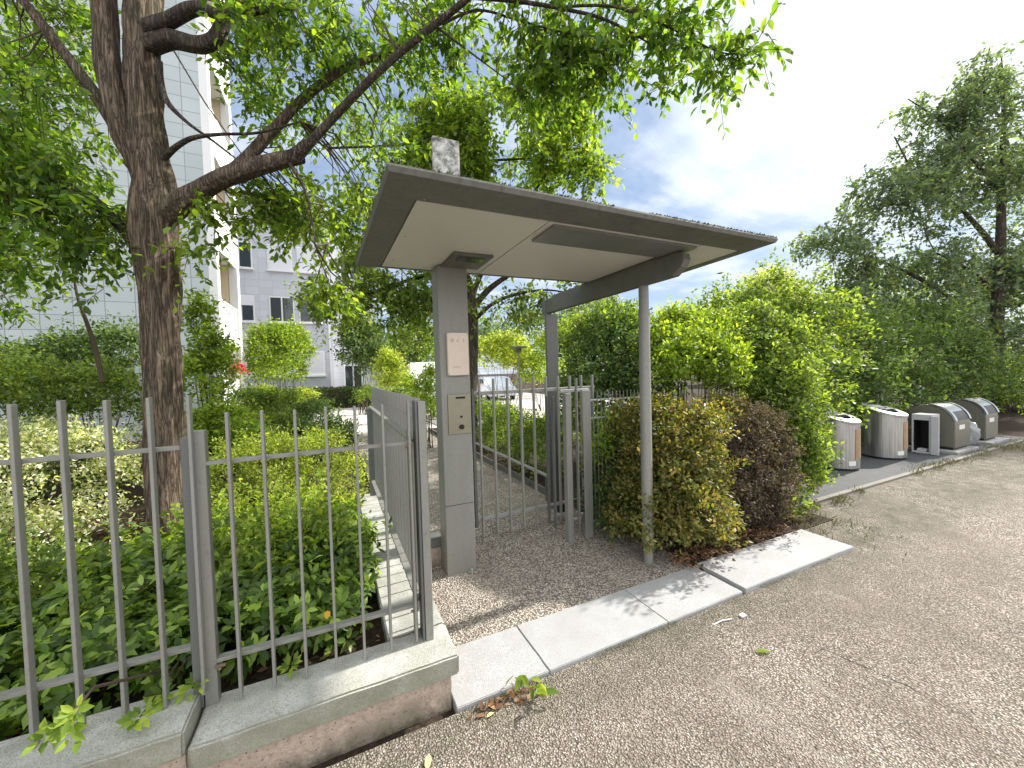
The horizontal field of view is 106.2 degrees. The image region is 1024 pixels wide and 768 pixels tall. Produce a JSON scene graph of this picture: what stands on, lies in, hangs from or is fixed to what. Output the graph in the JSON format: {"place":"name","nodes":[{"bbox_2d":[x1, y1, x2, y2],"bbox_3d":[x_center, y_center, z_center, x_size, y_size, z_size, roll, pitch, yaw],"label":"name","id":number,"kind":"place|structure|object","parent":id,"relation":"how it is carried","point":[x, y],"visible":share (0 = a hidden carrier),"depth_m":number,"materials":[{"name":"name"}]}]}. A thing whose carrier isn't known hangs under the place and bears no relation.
{"place":"outdoors","nodes":[
{"label":"outdoors","id":0,"kind":"place"},
{"bbox_2d":[0,429,832,738],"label":"planting bed","id":1,"kind":"object","parent":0,"point":[372,639],"visible":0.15,"depth_m":3.92,"materials":[{"name":"soil"}]},
{"bbox_2d":[0,309,140,453],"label":"hedge shrub","id":2,"kind":"object","parent":1,"relation":"on","point":[67,347],"visible":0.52,"depth_m":7.76,"materials":[{"name":"green plant"}]},
{"bbox_2d":[0,336,142,477],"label":"hedge shrub","id":3,"kind":"object","parent":1,"relation":"on","point":[20,384],"visible":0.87,"depth_m":6.34,"materials":[{"name":"green plant"}]},
{"bbox_2d":[0,412,143,521],"bbox_3d":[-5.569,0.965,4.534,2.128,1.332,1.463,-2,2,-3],"label":"variegated shrub","id":4,"kind":"object","parent":1,"relation":"on","point":[76,440],"visible":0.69,"depth_m":4.57,"materials":[{"name":"green plant"}]},
{"bbox_2d":[0,471,143,559],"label":"variegated shrub","id":5,"kind":"object","parent":1,"relation":"on","point":[43,515],"visible":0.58,"depth_m":3.76,"materials":[{"name":"green plant"}]},
{"bbox_2d":[41,269,105,382],"bbox_3d":[-5.517,-0.886,4.844,0.574,1.757,0.264,-2,2,-25],"label":"sapling","id":6,"kind":"object","parent":1,"relation":"on","point":[100,372],"visible":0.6,"depth_m":4.88,"materials":[{"name":"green plant"}]},
{"bbox_2d":[0,515,181,667],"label":"feathery shrub","id":7,"kind":"object","parent":1,"relation":"on","point":[12,572],"visible":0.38,"depth_m":2.10,"materials":[{"name":"green plant"}]},
{"bbox_2d":[0,515,236,741],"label":"leafy shrub","id":8,"kind":"object","parent":1,"relation":"on","point":[53,647],"visible":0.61,"depth_m":1.90,"materials":[{"name":"green plant"}]},
{"bbox_2d":[1,503,360,597],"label":"ground plant","id":9,"kind":"object","parent":1,"relation":"on","point":[78,547],"visible":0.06,"depth_m":2.99,"materials":[{"name":"green plant"}]},
{"bbox_2d":[180,286,288,476],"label":"climbing shrub","id":10,"kind":"object","parent":1,"relation":"on","point":[199,360],"visible":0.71,"depth_m":6.26,"materials":[{"name":"green plant"}]},
{"bbox_2d":[101,512,369,709],"bbox_3d":[-1.659,1.265,2.466,1.442,0.640,1.681,-2,2,-25],"label":"leafy shrub","id":11,"kind":"object","parent":1,"relation":"on","point":[254,609],"visible":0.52,"depth_m":2.10,"materials":[{"name":"green plant"}]},
{"bbox_2d":[20,666,173,757],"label":"leafy sprig","id":12,"kind":"object","parent":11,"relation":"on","point":[54,732],"visible":1,"depth_m":1.17,"materials":[{"name":"green plant"}]},
{"bbox_2d":[324,611,330,618],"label":"fallen leaf","id":13,"kind":"object","parent":11,"relation":"on","point":[326,614],"visible":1,"depth_m":1.94,"materials":[{"name":"plant"}]},
{"bbox_2d":[106,467,377,618],"bbox_3d":[-1.857,1.097,2.777,1.702,0.963,1.488,-2,2,-25],"label":"feathery shrub","id":14,"kind":"object","parent":1,"relation":"on","point":[257,518],"visible":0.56,"depth_m":2.63,"materials":[{"name":"green plant"}]},
{"bbox_2d":[223,381,315,463],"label":"garden shrub","id":15,"kind":"object","parent":1,"relation":"on","point":[270,400],"visible":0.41,"depth_m":7.89,"materials":[{"name":"green plant"}]},
{"bbox_2d":[240,380,321,408],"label":"ochre tuft","id":16,"kind":"object","parent":1,"relation":"on","point":[308,392],"visible":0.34,"depth_m":9.32,"materials":[{"name":"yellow plant"}]},
{"bbox_2d":[208,419,369,532],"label":"lime shrub","id":17,"kind":"object","parent":1,"relation":"on","point":[339,461],"visible":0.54,"depth_m":4.87,"materials":[{"name":"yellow plant"}]},
{"bbox_2d":[279,391,362,463],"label":"garden shrub","id":18,"kind":"object","parent":1,"relation":"on","point":[321,405],"visible":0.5,"depth_m":8.20,"materials":[{"name":"green plant"}]},
{"bbox_2d":[276,495,393,659],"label":"leafy shrub","id":19,"kind":"object","parent":1,"relation":"on","point":[347,568],"visible":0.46,"depth_m":2.48,"materials":[{"name":"green plant"}]},
{"bbox_2d":[0,0,793,534],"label":"tree","id":20,"kind":"object","parent":1,"relation":"on","point":[42,174],"visible":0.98,"depth_m":3.95,"materials":[{"name":"green plant"}]},
{"bbox_2d":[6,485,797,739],"bbox_3d":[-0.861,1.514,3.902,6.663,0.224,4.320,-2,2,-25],"label":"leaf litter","id":21,"kind":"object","parent":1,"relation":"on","point":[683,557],"visible":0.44,"depth_m":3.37,"materials":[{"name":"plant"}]},
{"bbox_2d":[283,55,624,447],"bbox_3d":[-1.205,-2.758,8.766,7.616,8.541,3.672,-2,2,-10],"label":"slender tree","id":22,"kind":"object","parent":1,"relation":"on","point":[465,128],"visible":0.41,"depth_m":8.42,"materials":[{"name":"green plant"}]},
{"bbox_2d":[475,395,575,485],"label":"path shrub","id":23,"kind":"object","parent":1,"relation":"on","point":[487,418],"visible":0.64,"depth_m":6.85,"materials":[{"name":"green plant"}]},
{"bbox_2d":[579,403,631,525],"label":"ivy shrub","id":24,"kind":"object","parent":1,"relation":"on","point":[602,436],"visible":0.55,"depth_m":4.04,"materials":[{"name":"green plant"}]},
{"bbox_2d":[558,295,656,468],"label":"tall hedge","id":25,"kind":"object","parent":1,"relation":"on","point":[581,321],"visible":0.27,"depth_m":6.32,"materials":[{"name":"green plant"}]},
{"bbox_2d":[538,298,689,464],"bbox_3d":[1.506,0.069,6.206,2.133,2.872,2.942,-2,2,-25],"label":"tall hedge","id":26,"kind":"object","parent":1,"relation":"on","point":[617,374],"visible":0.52,"depth_m":5.67,"materials":[{"name":"green plant"}]},
{"bbox_2d":[591,389,639,521],"bbox_3d":[1.163,0.779,4.140,0.860,1.427,0.020,-2,2,-25],"label":"rod fence","id":27,"kind":"object","parent":1,"relation":"on","point":[608,399],"visible":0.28,"depth_m":4.03,"materials":[{"name":"metal"}]},
{"bbox_2d":[573,401,679,544],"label":"ivy shrub","id":28,"kind":"object","parent":1,"relation":"on","point":[596,477],"visible":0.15,"depth_m":4.00,"materials":[{"name":"green plant"}]},
{"bbox_2d":[590,383,754,554],"bbox_3d":[1.697,0.794,3.751,1.904,1.564,1.423,-2,2,-25],"label":"ochre shrub","id":29,"kind":"object","parent":1,"relation":"on","point":[697,468],"visible":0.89,"depth_m":3.48,"materials":[{"name":"green plant"}]},
{"bbox_2d":[622,295,756,483],"bbox_3d":[2.255,0.153,4.895,1.400,2.727,1.827,-2,2,2],"label":"bright hedge","id":30,"kind":"object","parent":1,"relation":"on","point":[708,356],"visible":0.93,"depth_m":4.50,"materials":[{"name":"green plant"}]},
{"bbox_2d":[681,293,850,521],"bbox_3d":[3.227,0.164,4.962,1.745,2.773,1.746,-2,2,-25],"label":"green hedge","id":31,"kind":"object","parent":1,"relation":"on","point":[798,381],"visible":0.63,"depth_m":4.61,"materials":[{"name":"green plant"}]},
{"bbox_2d":[715,390,826,532],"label":"withered shrub","id":32,"kind":"object","parent":1,"relation":"on","point":[763,506],"visible":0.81,"depth_m":3.92,"materials":[{"name":"brown plant"}]},
{"bbox_2d":[265,387,629,435],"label":"courtyard","id":33,"kind":"structure","parent":0,"point":[526,401],"depth_m":18.05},
{"bbox_2d":[242,314,321,411],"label":"round shrub","id":34,"kind":"object","parent":33,"relation":"on","point":[280,340],"visible":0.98,"depth_m":14.49,"materials":[{"name":"green plant"}]},
{"bbox_2d":[246,385,371,411],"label":"clipped hedge","id":35,"kind":"object","parent":33,"relation":"on","point":[343,394],"visible":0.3,"depth_m":20.76,"materials":[{"name":"green plant"}]},
{"bbox_2d":[327,310,397,414],"bbox_3d":[-6.498,-0.974,17.101,3.104,4.738,2.922,-2,2,-25],"label":"olive tree","id":36,"kind":"object","parent":33,"relation":"on","point":[349,341],"visible":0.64,"depth_m":16.49,"materials":[{"name":"green plant"}]},
{"bbox_2d":[363,345,413,392],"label":"lime bush","id":37,"kind":"object","parent":33,"relation":"on","point":[388,362],"visible":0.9,"depth_m":13.69,"materials":[{"name":"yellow plant"}]},
{"bbox_2d":[385,317,434,370],"bbox_3d":[-5.564,-1.646,22.758,4.365,5.684,4.649,0,2,45],"label":"backdrop tree","id":38,"kind":"object","parent":33,"relation":"on","point":[420,353],"visible":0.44,"depth_m":21.77,"materials":[{"name":"green plant"}]},
{"bbox_2d":[409,362,435,395],"bbox_3d":[-4.911,-0.044,22.163,1.944,2.400,5.065,-2,2,-15],"label":"parked van","id":39,"kind":"object","parent":33,"relation":"on","point":[417,366],"visible":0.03,"depth_m":20.37,"materials":[{"name":"white metal"}]},
{"bbox_2d":[478,376,516,399],"bbox_3d":[-1.088,0.234,24.977,1.794,1.448,4.222,-2,2,-15],"label":"parked car","id":40,"kind":"object","parent":33,"relation":"on","point":[484,386],"visible":0.49,"depth_m":24.09,"materials":[{"name":"silver metal"}]},
{"bbox_2d":[478,327,539,408],"bbox_3d":[-0.296,-0.574,16.153,3.959,3.633,3.226,-2,2,-25],"label":"courtyard tree","id":41,"kind":"object","parent":33,"relation":"on","point":[499,349],"visible":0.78,"depth_m":15.58,"materials":[{"name":"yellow plant"}]},
{"bbox_2d":[510,346,526,409],"bbox_3d":[0.287,-0.112,14.966,0.680,2.680,0.680,-2,2,-25],"label":"street lamp","id":42,"kind":"object","parent":33,"relation":"on","point":[518,349],"visible":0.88,"depth_m":14.91,"materials":[{"name":"grey metal"}]},
{"bbox_2d":[478,294,623,394],"bbox_3d":[1.656,-3.178,29.593,14.897,7.916,7.650,-1,2,15],"label":"backdrop tree","id":43,"kind":"object","parent":33,"relation":"on","point":[494,326],"visible":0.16,"depth_m":28.77,"materials":[{"name":"green plant"}]},
{"bbox_2d":[512,310,593,410],"bbox_3d":[1.583,-0.811,15.433,2.689,4.053,5.722,-2,2,-25],"label":"courtyard tree","id":44,"kind":"object","parent":33,"relation":"on","point":[538,364],"visible":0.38,"depth_m":15.08,"materials":[{"name":"green plant"}]},
{"bbox_2d":[357,428,689,646],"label":"path","id":45,"kind":"structure","parent":0,"point":[522,575],"depth_m":3.30,"materials":[{"name":"beige gravel"}]},
{"bbox_2d":[349,383,436,421],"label":"hedge","id":46,"kind":"object","parent":45,"relation":"on","point":[368,392],"visible":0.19,"depth_m":11.58,"materials":[{"name":"green plant"}]},
{"bbox_2d":[396,359,435,449],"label":"hedge","id":47,"kind":"object","parent":45,"relation":"on","point":[427,376],"visible":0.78,"depth_m":8.60,"materials":[{"name":"green plant"}]},
{"bbox_2d":[430,531,441,567],"bbox_3d":[-0.820,1.499,3.358,0.433,0.310,0.154,-2,2,-25],"label":"wall stub","id":48,"kind":"object","parent":45,"relation":"on","point":[436,559],"depth_m":3.36,"materials":[{"name":"grey concrete"}]},
{"bbox_2d":[426,420,546,500],"bbox_3d":[-1.018,1.302,8.278,0.160,0.385,7.380,-2,2,-25],"label":"rail","id":49,"kind":"object","parent":45,"relation":"on","point":[517,476],"visible":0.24,"depth_m":6.06,"materials":[{"name":"metal"}]},
{"bbox_2d":[470,375,595,537],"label":"metal gate","id":50,"kind":"structure","parent":45,"relation":"on","point":[536,507],"depth_m":4.07,"materials":[{"name":"grey metal"}]},
{"bbox_2d":[355,135,777,576],"bbox_3d":[0.252,-0.257,3.373,2.946,3.690,2.413,-2,2,-25],"label":"entrance canopy","id":51,"kind":"object","parent":45,"relation":"on","point":[446,225],"visible":0.98,"depth_m":2.98,"materials":[{"name":"grey metal"}]},
{"bbox_2d":[545,378,593,542],"bbox_3d":[0.564,0.754,3.874,0.472,1.620,0.270,-1,2,12],"label":"gate post","id":52,"kind":"object","parent":45,"relation":"on","point":[570,518],"visible":1,"depth_m":3.84,"materials":[{"name":"grey metal"}]},
{"bbox_2d":[227,0,1023,377],"label":"sky","id":53,"kind":"structure","parent":0,"point":[781,169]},
{"bbox_2d":[311,362,1023,767],"bbox_3d":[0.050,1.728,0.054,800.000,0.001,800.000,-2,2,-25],"label":"ground","id":54,"kind":"structure","parent":0,"point":[1011,422],"depth_m":9.75,"materials":[{"name":"soil"}]},
{"bbox_2d":[0,0,245,447],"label":"apartment building","id":55,"kind":"structure","parent":54,"relation":"on","point":[193,160],"depth_m":10.83,"materials":[{"name":"tile"}]},
{"bbox_2d":[226,342,240,360],"bbox_3d":[-8.752,-1.060,11.953,0.482,0.662,1.082,-2,2,-25],"label":"planter","id":56,"kind":"object","parent":55,"relation":"attached to","point":[234,352],"visible":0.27,"depth_m":12.14,"materials":[{"name":"plant"}]},
{"bbox_2d":[228,361,249,379],"bbox_3d":[-9.070,-0.448,12.756,0.546,0.678,1.097,-2,2,-25],"label":"planter","id":57,"kind":"object","parent":55,"relation":"attached to","point":[240,367],"visible":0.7,"depth_m":12.62,"materials":[{"name":"plant"}]},
{"bbox_2d":[0,494,458,767],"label":"wall","id":58,"kind":"structure","parent":54,"relation":"on","point":[324,711],"depth_m":1.72,"materials":[{"name":"concrete"}]},
{"bbox_2d":[0,395,207,748],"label":"picket fence","id":59,"kind":"object","parent":58,"relation":"on","point":[33,686],"visible":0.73,"depth_m":1.51,"materials":[{"name":"grey metal"}]},
{"bbox_2d":[115,662,178,731],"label":"leafy sprig","id":60,"kind":"object","parent":58,"relation":"on","point":[125,721],"visible":0.98,"depth_m":1.49,"materials":[{"name":"green plant"}]},
{"bbox_2d":[143,653,190,711],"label":"leafy sprig","id":61,"kind":"object","parent":58,"relation":"on","point":[157,701],"visible":0.66,"depth_m":1.61,"materials":[{"name":"green plant"}]},
{"bbox_2d":[174,643,219,704],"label":"leafy sprig","id":62,"kind":"object","parent":58,"relation":"on","point":[183,688],"visible":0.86,"depth_m":1.64,"materials":[{"name":"green plant"}]},
{"bbox_2d":[277,643,301,678],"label":"leafy sprig","id":63,"kind":"object","parent":58,"relation":"on","point":[284,667],"visible":0.94,"depth_m":1.85,"materials":[{"name":"green plant"}]},
{"bbox_2d":[179,400,433,707],"bbox_3d":[-0.931,0.752,1.880,1.040,1.290,0.100,-2,2,-25],"label":"picket fence","id":64,"kind":"object","parent":58,"relation":"on","point":[214,657],"visible":0.94,"depth_m":1.78,"materials":[{"name":"grey metal"}]},
{"bbox_2d":[367,387,433,626],"bbox_3d":[-1.082,0.851,3.362,0.095,1.595,2.741,-3,2,-25],"label":"picket fence","id":65,"kind":"object","parent":58,"relation":"on","point":[395,418],"visible":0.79,"depth_m":3.00,"materials":[{"name":"grey metal"}]},
{"bbox_2d":[235,190,377,400],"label":"apartment building","id":66,"kind":"structure","parent":54,"relation":"on","point":[264,291],"depth_m":21.06,"materials":[{"name":"white paint"}]},
{"bbox_2d":[237,241,253,269],"bbox_3d":[-14.277,-6.749,20.059,1.250,1.450,0.158,-2,2,-25],"label":"window","id":67,"kind":"structure","parent":66,"relation":"in","point":[245,255],"depth_m":20.19,"materials":[{"name":"grey glass"}]},
{"bbox_2d":[240,295,255,322],"bbox_3d":[-14.196,-3.951,20.146,1.250,1.450,0.158,-2,2,-25],"label":"window","id":68,"kind":"structure","parent":66,"relation":"in","point":[247,301],"depth_m":20.26,"materials":[{"name":"grey glass"}]},
{"bbox_2d":[243,352,257,378],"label":"window","id":69,"kind":"structure","parent":66,"relation":"in","point":[243,352],"depth_m":20.29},
{"bbox_2d":[266,244,293,272],"bbox_3d":[-12.602,-6.821,20.840,1.250,1.450,0.158,-2,2,-25],"label":"window","id":70,"kind":"structure","parent":66,"relation":"in","point":[279,266],"depth_m":20.83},
{"bbox_2d":[269,296,295,323],"bbox_3d":[-12.520,-4.024,20.927,1.250,1.450,0.158,-2,2,-25],"label":"window","id":71,"kind":"structure","parent":66,"relation":"in","point":[277,307],"depth_m":20.94,"materials":[{"name":"grey glass"}]},
{"bbox_2d":[296,247,321,273],"bbox_3d":[-11.334,-6.877,21.431,1.250,1.450,0.158,-2,2,-25],"label":"window","id":72,"kind":"structure","parent":66,"relation":"in","point":[307,256],"depth_m":21.39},
{"bbox_2d":[299,299,323,324],"bbox_3d":[-11.252,-4.079,21.518,1.250,1.450,0.158,-2,2,-25],"label":"window","id":73,"kind":"structure","parent":66,"relation":"in","point":[304,319],"depth_m":21.41,"materials":[{"name":"grey glass"}]},
{"bbox_2d":[302,351,325,376],"bbox_3d":[-11.167,-1.132,21.609,1.250,1.450,0.158,-2,2,-25],"label":"window","id":74,"kind":"structure","parent":66,"relation":"in","point":[318,367],"depth_m":21.70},
{"bbox_2d":[339,255,355,281],"bbox_3d":[-9.812,-6.973,23.133,1.100,1.550,0.158,-2,2,-25],"label":"window","id":75,"kind":"structure","parent":66,"relation":"in","point":[341,268],"depth_m":23.12,"materials":[{"name":"grey glass"}]},
{"bbox_2d":[344,365,362,386],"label":"window","id":76,"kind":"structure","parent":66,"relation":"in","point":[348,378],"depth_m":23.30,"materials":[{"name":"grey glass"}]},
{"bbox_2d":[483,351,606,447],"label":"path shrub","id":77,"kind":"object","parent":54,"relation":"on","point":[561,365],"visible":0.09,"depth_m":9.42,"materials":[{"name":"green plant"}]},
{"bbox_2d":[709,256,821,399],"bbox_3d":[8.184,-1.497,12.641,3.762,5.203,2.821,-2,2,-25],"label":"pale tree","id":78,"kind":"object","parent":54,"relation":"on","point":[759,273],"visible":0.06,"depth_m":12.63,"materials":[{"name":"green plant"}]},
{"bbox_2d":[682,247,882,445],"bbox_3d":[5.097,-0.585,7.705,3.013,3.873,3.739,-2,2,-25],"label":"hedge row","id":79,"kind":"object","parent":54,"relation":"on","point":[815,309],"visible":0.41,"depth_m":6.98,"materials":[{"name":"green plant"}]},
{"bbox_2d":[721,435,1023,506],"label":"bin pad","id":80,"kind":"object","parent":54,"relation":"on","point":[870,470],"depth_m":6.01,"materials":[{"name":"concrete"}]},
{"bbox_2d":[818,408,860,470],"bbox_3d":[5.246,0.874,6.216,0.600,0.941,0.600,-2,2,-25],"label":"waste bin","id":81,"kind":"object","parent":80,"relation":"on","point":[848,431],"visible":0.65,"depth_m":5.96,"materials":[{"name":"metal"}]},
{"bbox_2d":[861,403,908,459],"bbox_3d":[6.576,0.817,6.792,0.600,0.941,0.600,-2,2,-25],"label":"waste bin","id":82,"kind":"object","parent":80,"relation":"on","point":[885,434],"visible":0.93,"depth_m":6.59,"materials":[{"name":"metal"}]},
{"bbox_2d":[912,413,939,455],"bbox_3d":[7.549,0.896,6.960,0.360,0.700,0.360,-2,2,-25],"label":"open cabinet","id":83,"kind":"object","parent":80,"relation":"on","point":[925,432],"visible":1,"depth_m":6.99,"materials":[{"name":"grey metal"}]},
{"bbox_2d":[908,437,1009,454],"bbox_3d":[8.830,1.177,7.756,2.550,0.055,0.950,-2,2,-25],"label":"container base","id":84,"kind":"object","parent":80,"relation":"on","point":[992,441],"visible":0.3,"depth_m":7.18,"materials":[{"name":"concrete"}]},
{"bbox_2d":[906,402,970,449],"bbox_3d":[8.134,0.768,7.344,0.697,0.826,0.675,-2,2,-25],"label":"recycling container","id":85,"kind":"object","parent":84,"relation":"on","point":[954,426],"visible":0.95,"depth_m":7.07,"materials":[{"name":"metal"}]},
{"bbox_2d":[947,397,998,440],"bbox_3d":[9.557,0.705,8.052,0.677,0.826,0.675,-2,2,-25],"label":"recycling container","id":86,"kind":"object","parent":84,"relation":"on","point":[983,413],"visible":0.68,"depth_m":7.76,"materials":[{"name":"metal"}]},
{"bbox_2d":[969,421,980,444],"bbox_3d":[8.707,0.890,7.414,0.334,0.518,0.461,-2,2,-25],"label":"plastic bag","id":87,"kind":"object","parent":84,"relation":"on","point":[975,434],"visible":0.3,"depth_m":7.25,"materials":[{"name":"grey plastic"}]},
{"bbox_2d":[809,286,978,446],"bbox_3d":[7.795,-0.479,8.857,5.519,3.443,3.188,-2,2,-25],"label":"hedge row","id":88,"kind":"object","parent":54,"relation":"on","point":[885,375],"visible":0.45,"depth_m":8.18,"materials":[{"name":"green plant"}]},
{"bbox_2d":[782,40,1023,411],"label":"tall tree","id":89,"kind":"object","parent":54,"relation":"on","point":[1002,268],"visible":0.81,"depth_m":12.03,"materials":[{"name":"green plant"}]},
{"bbox_2d":[798,439,1023,506],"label":"pad kerb","id":90,"kind":"structure","parent":54,"relation":"on","point":[867,486],"depth_m":5.43,"materials":[{"name":"grey concrete"}]},
{"bbox_2d":[801,264,1023,393],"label":"backdrop tree","id":91,"kind":"object","parent":54,"relation":"on","point":[1011,313],"visible":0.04,"depth_m":21.66,"materials":[{"name":"green plant"}]},
{"bbox_2d":[849,294,1023,410],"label":"hedge row","id":92,"kind":"object","parent":54,"relation":"on","point":[985,356],"visible":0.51,"depth_m":10.14,"materials":[{"name":"green plant"}]},
{"bbox_2d":[961,339,1023,415],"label":"roadside bush","id":93,"kind":"object","parent":54,"relation":"on","point":[1010,400],"visible":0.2,"depth_m":12.04,"materials":[{"name":"green plant"}]},
{"bbox_2d":[326,442,1023,767],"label":"road","id":94,"kind":"structure","parent":0,"point":[936,613],"depth_m":2.12,"materials":[{"name":"grey asphalt"}]},
{"bbox_2d":[425,754,431,767],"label":"fallen leaf","id":95,"kind":"object","parent":94,"relation":"on","point":[428,762],"visible":1,"depth_m":1.68,"materials":[{"name":"yellow plant"}]},
{"bbox_2d":[451,626,548,713],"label":"kerb","id":96,"kind":"structure","parent":94,"relation":"on","point":[490,665],"depth_m":2.19,"materials":[{"name":"concrete"}]},
{"bbox_2d":[505,675,558,702],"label":"fallen sprig","id":97,"kind":"object","parent":94,"relation":"on","point":[540,688],"visible":1,"depth_m":2.00,"materials":[{"name":"green plant"}]},
{"bbox_2d":[299,559,827,766],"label":"moss","id":98,"kind":"object","parent":94,"relation":"on","point":[617,647],"visible":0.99,"depth_m":2.40,"materials":[{"name":"green plant"}]},
{"bbox_2d":[517,590,667,674],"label":"kerb","id":99,"kind":"structure","parent":94,"relation":"on","point":[564,639],"depth_m":2.50,"materials":[{"name":"concrete"}]},
{"bbox_2d":[625,566,742,624],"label":"kerb","id":100,"kind":"structure","parent":94,"relation":"on","point":[680,595],"depth_m":2.85,"materials":[{"name":"concrete"}]},
{"bbox_2d":[713,618,731,624],"bbox_3d":[1.397,1.574,2.552,0.161,0.011,0.015,-2,2,-20],"label":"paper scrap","id":101,"kind":"object","parent":94,"relation":"on","point":[721,620],"visible":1,"depth_m":2.55,"materials":[{"name":"paper"}]},
{"bbox_2d":[738,613,746,617],"bbox_3d":[1.562,1.568,2.605,0.045,0.013,0.030,-2,2,-25],"label":"paper scrap","id":102,"kind":"object","parent":94,"relation":"on","point":[742,615],"visible":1,"depth_m":2.60,"materials":[{"name":"white paper"}]},
{"bbox_2d":[757,648,769,652],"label":"fallen leaf","id":103,"kind":"object","parent":94,"relation":"on","point":[762,650],"visible":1,"depth_m":2.27,"materials":[{"name":"green plant"}]},
{"bbox_2d":[697,529,853,593],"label":"kerb","id":104,"kind":"structure","parent":94,"relation":"on","point":[749,569],"depth_m":3.28,"materials":[{"name":"concrete"}]},
{"bbox_2d":[779,640,967,716],"bbox_3d":[1.938,1.578,2.124,0.821,0.001,0.169,0,2,41],"label":"road crack","id":105,"kind":"object","parent":94,"relation":"on","point":[885,675],"visible":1,"depth_m":2.08,"materials":[{"name":"black asphalt"}]},
{"bbox_2d":[790,435,1023,555],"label":"weeds","id":106,"kind":"object","parent":94,"relation":"on","point":[1010,447],"visible":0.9,"depth_m":5.71,"materials":[{"name":"green plant"}]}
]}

